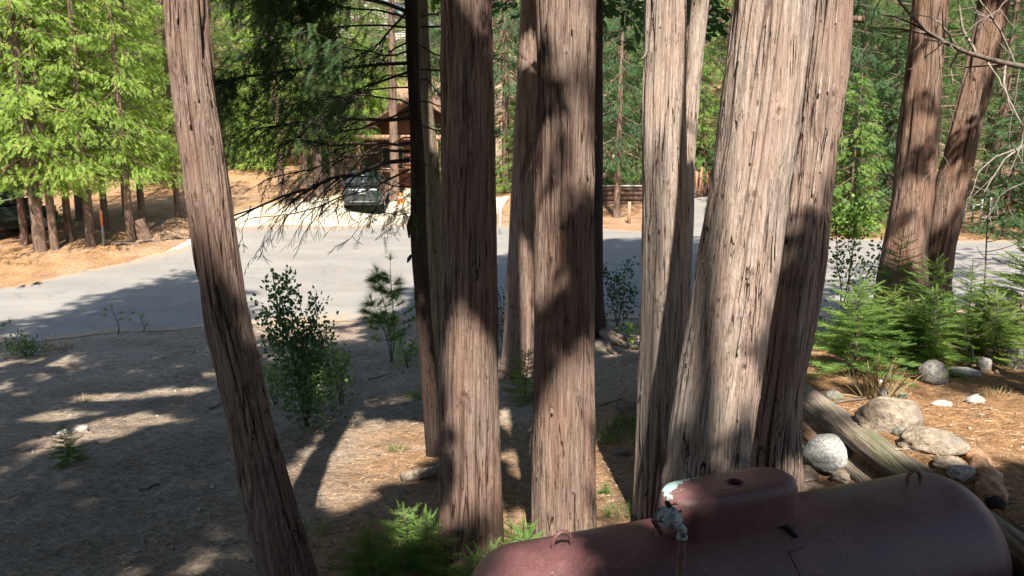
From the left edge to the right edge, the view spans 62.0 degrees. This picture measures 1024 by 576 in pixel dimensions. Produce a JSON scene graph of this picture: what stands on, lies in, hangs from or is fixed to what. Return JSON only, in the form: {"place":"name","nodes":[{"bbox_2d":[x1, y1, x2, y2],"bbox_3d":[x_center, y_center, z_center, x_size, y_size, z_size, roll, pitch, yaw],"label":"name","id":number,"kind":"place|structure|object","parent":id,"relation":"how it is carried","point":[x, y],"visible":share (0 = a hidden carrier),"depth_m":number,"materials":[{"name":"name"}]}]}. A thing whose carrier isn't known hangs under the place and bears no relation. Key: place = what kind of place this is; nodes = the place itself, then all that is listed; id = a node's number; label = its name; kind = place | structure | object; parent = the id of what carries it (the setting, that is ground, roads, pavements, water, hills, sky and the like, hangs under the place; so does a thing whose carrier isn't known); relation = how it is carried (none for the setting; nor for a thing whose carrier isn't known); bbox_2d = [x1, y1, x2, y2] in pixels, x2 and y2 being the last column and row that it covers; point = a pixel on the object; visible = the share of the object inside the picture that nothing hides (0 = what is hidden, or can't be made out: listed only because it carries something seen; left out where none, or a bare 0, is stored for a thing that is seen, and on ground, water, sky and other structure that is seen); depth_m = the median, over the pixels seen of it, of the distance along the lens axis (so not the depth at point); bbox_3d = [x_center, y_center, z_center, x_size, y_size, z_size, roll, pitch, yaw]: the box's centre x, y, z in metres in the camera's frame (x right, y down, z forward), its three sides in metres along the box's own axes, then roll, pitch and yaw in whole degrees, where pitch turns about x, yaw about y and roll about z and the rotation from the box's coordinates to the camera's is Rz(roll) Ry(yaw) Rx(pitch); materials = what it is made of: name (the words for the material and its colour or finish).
{"place":"outdoors","nodes":[
{"label":"outdoors","id":0,"kind":"place"},
{"bbox_2d":[166,189,508,251],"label":"gravel driveway","id":1,"kind":"structure","parent":0,"point":[296,220],"depth_m":37.16,"materials":[{"name":"gravel"}]},
{"bbox_2d":[343,170,389,208],"bbox_3d":[-7.011,-4.849,41.228,2.100,1.755,4.730,-1,12,-3],"label":"parked car","id":2,"kind":"object","parent":1,"relation":"on","point":[348,202],"visible":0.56,"depth_m":39.12,"materials":[{"name":"metal"}]},
{"bbox_2d":[0,0,1023,575],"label":"ground","id":3,"kind":"structure","parent":0,"point":[52,384],"depth_m":9.83,"materials":[{"name":"soil"}]},
{"bbox_2d":[0,189,57,231],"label":"parked car","id":4,"kind":"object","parent":3,"relation":"on","point":[8,216],"visible":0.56,"depth_m":29.71,"materials":[{"name":"black paint"}]},
{"bbox_2d":[0,328,60,359],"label":"shrub","id":5,"kind":"object","parent":3,"relation":"on","point":[27,347],"visible":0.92,"depth_m":16.51,"materials":[{"name":"green plant"}]},
{"bbox_2d":[0,1,92,244],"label":"cedar tree","id":6,"kind":"object","parent":3,"relation":"on","point":[22,220],"visible":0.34,"depth_m":28.08,"materials":[{"name":"green plant"}]},
{"bbox_2d":[0,0,117,249],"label":"cedar tree","id":7,"kind":"object","parent":3,"relation":"on","point":[52,227],"visible":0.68,"depth_m":27.53,"materials":[{"name":"green plant"}]},
{"bbox_2d":[0,0,119,252],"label":"cedar tree","id":8,"kind":"object","parent":3,"relation":"on","point":[39,240],"visible":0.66,"depth_m":27.19,"materials":[{"name":"green plant"}]},
{"bbox_2d":[1,0,125,242],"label":"cedar tree","id":9,"kind":"object","parent":3,"relation":"on","point":[68,229],"visible":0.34,"depth_m":28.51,"materials":[{"name":"green plant"}]},
{"bbox_2d":[11,0,117,220],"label":"cedar tree","id":10,"kind":"object","parent":3,"relation":"on","point":[78,208],"visible":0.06,"depth_m":32.15,"materials":[{"name":"green plant"}]},
{"bbox_2d":[46,423,96,470],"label":"fir sapling","id":11,"kind":"object","parent":3,"relation":"on","point":[69,449],"visible":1,"depth_m":9.06,"materials":[{"name":"green plant"}]},
{"bbox_2d":[8,0,153,246],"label":"cedar tree","id":12,"kind":"object","parent":3,"relation":"on","point":[90,236],"visible":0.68,"depth_m":27.91,"materials":[{"name":"green plant"}]},
{"bbox_2d":[38,0,152,229],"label":"cedar tree","id":13,"kind":"object","parent":3,"relation":"on","point":[104,209],"visible":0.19,"depth_m":30.40,"materials":[{"name":"green plant"}]},
{"bbox_2d":[44,0,183,241],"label":"cedar tree","id":14,"kind":"object","parent":3,"relation":"on","point":[127,200],"visible":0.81,"depth_m":28.91,"materials":[{"name":"green plant"}]},
{"bbox_2d":[70,0,165,214],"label":"cedar tree","id":15,"kind":"object","parent":3,"relation":"on","point":[129,7],"visible":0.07,"depth_m":33.48,"materials":[{"name":"green plant"}]},
{"bbox_2d":[77,0,180,220],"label":"cedar tree","id":16,"kind":"object","parent":3,"relation":"on","point":[141,203],"visible":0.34,"depth_m":31.50,"materials":[{"name":"green plant"}]},
{"bbox_2d":[124,0,181,217],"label":"cedar tree","id":17,"kind":"object","parent":3,"relation":"on","point":[173,170],"visible":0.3,"depth_m":32.50,"materials":[{"name":"green plant"}]},
{"bbox_2d":[107,0,236,189],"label":"pine tree","id":18,"kind":"object","parent":3,"relation":"on","point":[160,42],"visible":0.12,"depth_m":39.83,"materials":[{"name":"plant"}]},
{"bbox_2d":[141,0,263,101],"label":"pine tree","id":19,"kind":"object","parent":3,"relation":"on","point":[224,43],"visible":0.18,"depth_m":44.85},
{"bbox_2d":[216,55,258,168],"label":"cedar tree","id":20,"kind":"object","parent":3,"relation":"on","point":[231,152],"visible":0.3,"depth_m":45.50,"materials":[{"name":"green plant"}]},
{"bbox_2d":[162,0,317,575],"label":"cedar tree","id":21,"kind":"object","parent":3,"relation":"on","point":[279,542],"visible":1,"depth_m":5.54,"materials":[{"name":"brown plant"}]},
{"bbox_2d":[228,62,298,171],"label":"cedar tree","id":22,"kind":"object","parent":3,"relation":"on","point":[263,168],"visible":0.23,"depth_m":44.41,"materials":[{"name":"green plant"}]},
{"bbox_2d":[223,0,319,203],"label":"cedar tree","id":23,"kind":"object","parent":3,"relation":"on","point":[280,180],"visible":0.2,"depth_m":37.12,"materials":[{"name":"green plant"}]},
{"bbox_2d":[254,1,342,202],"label":"pine tree","id":24,"kind":"object","parent":3,"relation":"on","point":[306,184],"visible":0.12,"depth_m":38.49,"materials":[{"name":"plant"}]},
{"bbox_2d":[250,265,353,431],"bbox_3d":[-2.624,0.831,10.793,1.193,2.341,1.292,-11,16,-42],"label":"shrub","id":25,"kind":"object","parent":3,"relation":"on","point":[306,364],"visible":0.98,"depth_m":10.72,"materials":[{"name":"green plant"}]},
{"bbox_2d":[264,0,373,197],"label":"pine tree","id":26,"kind":"object","parent":3,"relation":"on","point":[317,191],"visible":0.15,"depth_m":40.20,"materials":[{"name":"plant"}]},
{"bbox_2d":[299,0,382,187],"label":"cedar tree","id":27,"kind":"object","parent":3,"relation":"on","point":[340,169],"visible":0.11,"depth_m":42.83,"materials":[{"name":"green plant"}]},
{"bbox_2d":[166,0,526,456],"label":"dead pine tree","id":28,"kind":"object","parent":3,"relation":"on","point":[311,13],"visible":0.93,"depth_m":8.51,"materials":[{"name":"brown plant"}]},
{"bbox_2d":[321,338,374,406],"bbox_3d":[-2.399,1.358,12.270,0.836,1.394,1.014,8,14,33],"label":"shrub","id":29,"kind":"object","parent":3,"relation":"on","point":[341,368],"visible":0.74,"depth_m":12.14,"materials":[{"name":"green plant"}]},
{"bbox_2d":[336,20,385,157],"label":"cedar tree","id":30,"kind":"object","parent":3,"relation":"on","point":[374,109],"visible":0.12,"depth_m":51.99,"materials":[{"name":"green plant"}]},
{"bbox_2d":[328,0,398,148],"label":"pine tree","id":31,"kind":"object","parent":3,"relation":"on","point":[356,18],"visible":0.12,"depth_m":54.15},
{"bbox_2d":[333,2,406,147],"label":"cedar tree","id":32,"kind":"object","parent":3,"relation":"on","point":[386,102],"visible":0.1,"depth_m":55.68,"materials":[{"name":"green plant"}]},
{"bbox_2d":[321,520,424,575],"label":"fir sapling","id":33,"kind":"object","parent":3,"relation":"on","point":[371,551],"visible":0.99,"depth_m":6.11,"materials":[{"name":"green plant"}]},
{"bbox_2d":[353,249,415,362],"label":"pine sapling","id":34,"kind":"object","parent":3,"relation":"on","point":[377,278],"visible":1,"depth_m":15.74,"materials":[{"name":"green plant"}]},
{"bbox_2d":[340,0,440,200],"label":"pine tree","id":35,"kind":"object","parent":3,"relation":"on","point":[393,126],"visible":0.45,"depth_m":42.16,"materials":[{"name":"plant"}]},
{"bbox_2d":[386,334,418,368],"bbox_3d":[-1.888,1.196,15.368,0.686,0.749,0.818,-6,13,-24],"label":"shrub","id":36,"kind":"object","parent":3,"relation":"on","point":[408,354],"visible":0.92,"depth_m":15.35,"materials":[{"name":"green plant"}]},
{"bbox_2d":[349,498,458,575],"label":"fir sapling","id":37,"kind":"object","parent":3,"relation":"on","point":[395,551],"visible":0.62,"depth_m":6.45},
{"bbox_2d":[400,465,438,482],"bbox_3d":[-0.866,1.889,8.714,0.550,0.130,0.113,-5,13,-23],"label":"fallen log","id":38,"kind":"object","parent":3,"relation":"on","point":[420,474],"visible":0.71,"depth_m":8.64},
{"bbox_2d":[345,96,501,185],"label":"cabin","id":39,"kind":"object","parent":3,"relation":"on","point":[403,128],"visible":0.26,"depth_m":47.02,"materials":[{"name":"brown"}]},
{"bbox_2d":[384,504,470,575],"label":"fir sapling","id":40,"kind":"object","parent":3,"relation":"on","point":[419,540],"visible":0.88,"depth_m":6.28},
{"bbox_2d":[418,0,441,404],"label":"cedar tree","id":41,"kind":"object","parent":3,"relation":"on","point":[433,202],"visible":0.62,"depth_m":10.89,"materials":[{"name":"brown plant"}]},
{"bbox_2d":[437,0,503,575],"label":"cedar tree","id":42,"kind":"object","parent":3,"relation":"on","point":[470,490],"visible":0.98,"depth_m":5.98,"materials":[{"name":"brown plant"}]},
{"bbox_2d":[440,537,501,575],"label":"fir sapling","id":43,"kind":"object","parent":3,"relation":"on","point":[473,559],"visible":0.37,"depth_m":5.74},
{"bbox_2d":[435,0,520,192],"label":"cedar tree","id":44,"kind":"object","parent":3,"relation":"on","point":[504,104],"visible":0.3,"depth_m":44.58,"materials":[{"name":"plant"}]},
{"bbox_2d":[431,0,536,379],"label":"cedar tree","id":45,"kind":"object","parent":3,"relation":"on","point":[518,332],"visible":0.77,"depth_m":14.06,"materials":[{"name":"brown plant"}]},
{"bbox_2d":[495,95,515,192],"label":"cedar tree","id":46,"kind":"object","parent":3,"relation":"on","point":[498,189],"visible":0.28,"depth_m":44.88,"materials":[{"name":"green plant"}]},
{"bbox_2d":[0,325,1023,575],"bbox_3d":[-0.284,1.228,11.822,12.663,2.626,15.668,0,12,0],"label":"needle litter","id":47,"kind":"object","parent":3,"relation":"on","point":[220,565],"visible":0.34,"depth_m":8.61,"materials":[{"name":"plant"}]},
{"bbox_2d":[0,329,1023,575],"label":"ground crumbs","id":48,"kind":"object","parent":3,"relation":"on","point":[200,509],"visible":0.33,"depth_m":8.66,"materials":[{"name":"brown plant"}]},
{"bbox_2d":[498,345,533,406],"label":"fir sapling","id":49,"kind":"object","parent":3,"relation":"on","point":[522,379],"visible":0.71,"depth_m":12.51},
{"bbox_2d":[529,0,599,538],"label":"cedar tree","id":50,"kind":"object","parent":3,"relation":"on","point":[563,473],"visible":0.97,"depth_m":6.24,"materials":[{"name":"brown plant"}]},
{"bbox_2d":[500,0,641,139],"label":"cedar tree","id":51,"kind":"object","parent":3,"relation":"on","point":[608,78],"visible":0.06,"depth_m":42.39,"materials":[{"name":"plant"}]},
{"bbox_2d":[492,0,731,355],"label":"cedar tree","id":52,"kind":"object","parent":3,"relation":"on","point":[603,330],"visible":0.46,"depth_m":17.17,"materials":[{"name":"brown plant"}]},
{"bbox_2d":[595,408,636,444],"bbox_3d":[1.245,1.604,9.937,0.645,0.377,0.698,0,12,0],"label":"grass tuft","id":53,"kind":"object","parent":3,"relation":"on","point":[614,424],"visible":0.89,"depth_m":9.96,"materials":[{"name":"plant"}]},
{"bbox_2d":[603,48,636,184],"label":"cedar tree","id":54,"kind":"object","parent":3,"relation":"on","point":[610,170],"visible":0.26,"depth_m":45.39,"materials":[{"name":"plant"}]},
{"bbox_2d":[603,256,640,325],"bbox_3d":[2.373,0.287,19.433,1.161,2.162,1.151,0,12,0],"label":"shrub","id":55,"kind":"object","parent":3,"relation":"on","point":[616,320],"visible":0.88,"depth_m":19.38,"materials":[{"name":"green plant"}]},
{"bbox_2d":[603,185,641,203],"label":"timber wall","id":56,"kind":"structure","parent":3,"relation":"on","point":[632,194],"depth_m":42.57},
{"bbox_2d":[603,0,643,217],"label":"cedar tree","id":57,"kind":"object","parent":3,"relation":"on","point":[617,161],"visible":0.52,"depth_m":37.83,"materials":[{"name":"plant"}]},
{"bbox_2d":[603,29,643,184],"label":"cedar tree","id":58,"kind":"object","parent":3,"relation":"on","point":[638,180],"visible":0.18,"depth_m":46.68,"materials":[{"name":"green plant"}]},
{"bbox_2d":[604,0,713,154],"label":"cedar tree","id":59,"kind":"object","parent":3,"relation":"on","point":[635,80],"visible":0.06,"depth_m":46.67,"materials":[{"name":"plant"}]},
{"bbox_2d":[632,0,690,520],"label":"cedar tree","id":60,"kind":"object","parent":3,"relation":"on","point":[664,301],"visible":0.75,"depth_m":6.92,"materials":[{"name":"brown plant"}]},
{"bbox_2d":[686,0,708,310],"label":"cedar tree","id":61,"kind":"object","parent":3,"relation":"on","point":[697,32],"visible":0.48,"depth_m":11.61,"materials":[{"name":"brown plant"}]},
{"bbox_2d":[695,49,719,186],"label":"cedar tree","id":62,"kind":"object","parent":3,"relation":"on","point":[703,158],"visible":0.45,"depth_m":46.34,"materials":[{"name":"green plant"}]},
{"bbox_2d":[701,0,732,83],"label":"cedar tree","id":63,"kind":"object","parent":3,"relation":"on","point":[729,6],"visible":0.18,"depth_m":68.08,"materials":[{"name":"green plant"}]},
{"bbox_2d":[471,467,1011,575],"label":"propane tank","id":64,"kind":"object","parent":3,"relation":"on","point":[764,521],"visible":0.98,"depth_m":4.41,"materials":[{"name":"metal"}]},
{"bbox_2d":[651,500,687,575],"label":"gas regulator","id":65,"kind":"object","parent":64,"relation":"attached to","point":[669,517],"visible":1,"depth_m":3.90,"materials":[{"name":"grey metal"}]},
{"bbox_2d":[803,433,851,473],"bbox_3d":[2.665,1.366,7.035,0.478,0.330,0.411,-7,14,-31],"label":"boulder","id":66,"kind":"object","parent":3,"relation":"on","point":[828,453],"visible":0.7,"depth_m":6.90,"materials":[{"name":"stone"}]},
{"bbox_2d":[657,0,1010,491],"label":"twin cedar tree","id":67,"kind":"object","parent":3,"relation":"on","point":[755,303],"depth_m":5.80,"materials":[{"name":"wood"}]},
{"bbox_2d":[819,183,882,322],"bbox_3d":[5.092,-0.359,12.706,1.230,2.331,1.070,-3,12,-15],"label":"shrub","id":68,"kind":"object","parent":3,"relation":"on","point":[854,243],"visible":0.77,"depth_m":12.75,"materials":[{"name":"green plant"}]},
{"bbox_2d":[816,278,886,351],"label":"fir sapling","id":69,"kind":"object","parent":3,"relation":"on","point":[840,321],"visible":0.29,"depth_m":10.07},
{"bbox_2d":[830,194,882,238],"bbox_3d":[13.315,-2.440,33.340,2.112,2.372,2.280,0,12,0],"label":"shrub","id":70,"kind":"object","parent":3,"relation":"on","point":[847,209],"visible":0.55,"depth_m":33.19,"materials":[{"name":"green plant"}]},
{"bbox_2d":[830,73,892,235],"bbox_3d":[13.496,-5.165,33.814,3.463,6.655,3.792,-6,13,-24],"label":"cedar tree","id":71,"kind":"object","parent":3,"relation":"on","point":[859,178],"visible":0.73,"depth_m":33.65,"materials":[{"name":"green plant"}]},
{"bbox_2d":[807,274,921,387],"bbox_3d":[3.427,0.380,8.572,1.443,1.054,1.569,-4,13,-17],"label":"fir sapling","id":72,"kind":"object","parent":3,"relation":"on","point":[836,347],"visible":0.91,"depth_m":8.57,"materials":[{"name":"plant"}]},
{"bbox_2d":[836,0,898,182],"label":"cedar tree","id":73,"kind":"object","parent":3,"relation":"on","point":[857,49],"visible":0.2,"depth_m":34.97,"materials":[{"name":"green plant"}]},
{"bbox_2d":[837,0,907,163],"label":"cedar tree","id":74,"kind":"object","parent":3,"relation":"on","point":[859,44],"visible":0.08,"depth_m":38.00,"materials":[{"name":"green plant"}]},
{"bbox_2d":[831,353,921,397],"bbox_3d":[3.299,0.794,7.716,0.804,0.416,0.664,6,13,27],"label":"grass tuft","id":75,"kind":"object","parent":3,"relation":"on","point":[873,384],"visible":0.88,"depth_m":7.70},
{"bbox_2d":[840,228,931,347],"bbox_3d":[4.737,0.048,10.362,1.308,1.486,1.244,-4,13,-18],"label":"fir sapling","id":76,"kind":"object","parent":3,"relation":"on","point":[902,292],"visible":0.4,"depth_m":10.53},
{"bbox_2d":[854,396,922,433],"bbox_3d":[3.034,1.050,6.837,0.540,0.368,0.491,0,12,0],"label":"boulder","id":77,"kind":"object","parent":3,"relation":"on","point":[884,414],"visible":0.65,"depth_m":6.70,"materials":[{"name":"beige stone"}]},
{"bbox_2d":[827,284,956,365],"bbox_3d":[4.124,0.371,9.313,1.321,0.888,1.215,4,13,17],"label":"fir sapling","id":78,"kind":"object","parent":3,"relation":"on","point":[893,295],"visible":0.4,"depth_m":9.24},
{"bbox_2d":[845,35,940,225],"bbox_3d":[16.319,-6.242,35.397,4.278,8.220,4.684,8,14,34],"label":"cedar tree","id":79,"kind":"object","parent":3,"relation":"on","point":[886,188],"visible":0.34,"depth_m":35.14,"materials":[{"name":"plant"}]},
{"bbox_2d":[844,0,954,202],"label":"cedar tree","id":80,"kind":"object","parent":3,"relation":"on","point":[869,65],"visible":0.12,"depth_m":41.63,"materials":[{"name":"green plant"}]},
{"bbox_2d":[850,296,953,370],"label":"fir sapling","id":81,"kind":"object","parent":3,"relation":"on","point":[918,351],"visible":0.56,"depth_m":9.15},
{"bbox_2d":[802,420,1012,575],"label":"retaining log","id":82,"kind":"object","parent":3,"relation":"on","point":[856,470],"visible":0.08,"depth_m":6.68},
{"bbox_2d":[802,384,1023,575],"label":"retaining log","id":83,"kind":"object","parent":82,"relation":"on","point":[880,454],"visible":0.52,"depth_m":6.53,"materials":[{"name":"wood"}]},
{"bbox_2d":[879,253,969,358],"bbox_3d":[4.663,0.198,9.537,1.043,1.227,1.105,8,14,32],"label":"fir sapling","id":84,"kind":"object","parent":3,"relation":"on","point":[940,274],"visible":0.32,"depth_m":9.52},
{"bbox_2d":[847,0,1005,177],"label":"cedar tree","id":85,"kind":"object","parent":3,"relation":"on","point":[953,99],"visible":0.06,"depth_m":38.26,"materials":[{"name":"green plant"}]},
{"bbox_2d":[870,1,994,154],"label":"cedar tree","id":86,"kind":"object","parent":3,"relation":"on","point":[963,5],"visible":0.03,"depth_m":41.63,"materials":[{"name":"plant"}]},
{"bbox_2d":[917,359,948,384],"bbox_3d":[4.122,0.862,8.339,0.280,0.323,0.257,0,12,0],"label":"boulder","id":87,"kind":"object","parent":3,"relation":"on","point":[936,372],"visible":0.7,"depth_m":8.25,"materials":[{"name":"stone"}]},
{"bbox_2d":[895,426,971,455],"bbox_3d":[3.114,1.143,6.278,0.478,0.217,0.346,0,12,0],"label":"boulder","id":88,"kind":"object","parent":3,"relation":"on","point":[925,440],"visible":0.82,"depth_m":6.19,"materials":[{"name":"beige stone"}]},
{"bbox_2d":[844,0,1023,141],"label":"pine tree","id":89,"kind":"object","parent":3,"relation":"on","point":[949,58],"visible":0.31,"depth_m":34.63,"materials":[{"name":"plant"}]},
{"bbox_2d":[849,0,1023,223],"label":"dead tree","id":90,"kind":"object","parent":3,"relation":"on","point":[1012,63],"visible":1,"depth_m":6.88,"materials":[{"name":"wood"}]},
{"bbox_2d":[879,283,1008,380],"bbox_3d":[4.477,0.402,8.937,1.291,0.943,1.404,11,16,41],"label":"fir sapling","id":91,"kind":"object","parent":3,"relation":"on","point":[938,349],"visible":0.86,"depth_m":8.93,"materials":[{"name":"plant"}]},
{"bbox_2d":[904,313,1014,367],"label":"pine sapling","id":92,"kind":"object","parent":3,"relation":"on","point":[980,330],"visible":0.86,"depth_m":8.89,"materials":[{"name":"green plant"}]},
{"bbox_2d":[947,464,976,481],"bbox_3d":[3.072,1.258,5.765,0.235,0.122,0.176,0,12,0],"label":"stone","id":93,"kind":"object","parent":3,"relation":"on","point":[964,472],"visible":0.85,"depth_m":5.71,"materials":[{"name":"stone"}]},
{"bbox_2d":[930,260,1016,351],"bbox_3d":[5.484,0.228,10.168,1.038,1.153,0.979,0,12,2],"label":"fir sapling","id":94,"kind":"object","parent":3,"relation":"on","point":[971,287],"visible":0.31,"depth_m":10.16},
{"bbox_2d":[935,229,1023,350],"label":"fir sapling","id":95,"kind":"object","parent":3,"relation":"on","point":[1016,280],"visible":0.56,"depth_m":9.47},
{"bbox_2d":[936,288,1023,370],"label":"fir sapling","id":96,"kind":"object","parent":3,"relation":"on","point":[1009,337],"visible":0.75,"depth_m":9.09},
{"bbox_2d":[941,0,1023,211],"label":"pine tree","id":97,"kind":"object","parent":3,"relation":"on","point":[1016,10],"visible":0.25,"depth_m":39.25,"materials":[{"name":"plant"}]},
{"bbox_2d":[941,0,1023,199],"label":"pine tree","id":98,"kind":"object","parent":3,"relation":"on","point":[987,147],"visible":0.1,"depth_m":43.08,"materials":[{"name":"green plant"}]},
{"bbox_2d":[964,446,1008,509],"bbox_3d":[3.221,1.284,5.818,0.216,0.278,1.054,5,13,20],"label":"rotten log","id":99,"kind":"object","parent":3,"relation":"on","point":[991,493],"visible":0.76,"depth_m":5.51,"materials":[{"name":"brown wood"}]},
{"bbox_2d":[949,281,1023,357],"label":"fir sapling","id":100,"kind":"object","parent":3,"relation":"on","point":[981,316],"visible":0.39,"depth_m":9.47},
{"bbox_2d":[962,71,1023,240],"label":"cedar tree","id":101,"kind":"object","parent":3,"relation":"on","point":[1007,203],"visible":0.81,"depth_m":33.13,"materials":[{"name":"plant"}]},
{"bbox_2d":[974,228,1023,346],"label":"fir sapling","id":102,"kind":"object","parent":3,"relation":"on","point":[1022,271],"visible":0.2,"depth_m":10.75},
{"bbox_2d":[976,180,1023,325],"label":"pine sapling","id":103,"kind":"object","parent":3,"relation":"on","point":[987,228],"visible":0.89,"depth_m":9.87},
{"bbox_2d":[0,224,1023,341],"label":"road","id":104,"kind":"structure","parent":0,"point":[161,290],"depth_m":24.93,"materials":[{"name":"asphalt"}]},
{"bbox_2d":[694,179,707,232],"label":"side road","id":105,"kind":"structure","parent":0,"point":[700,203],"depth_m":40.66,"materials":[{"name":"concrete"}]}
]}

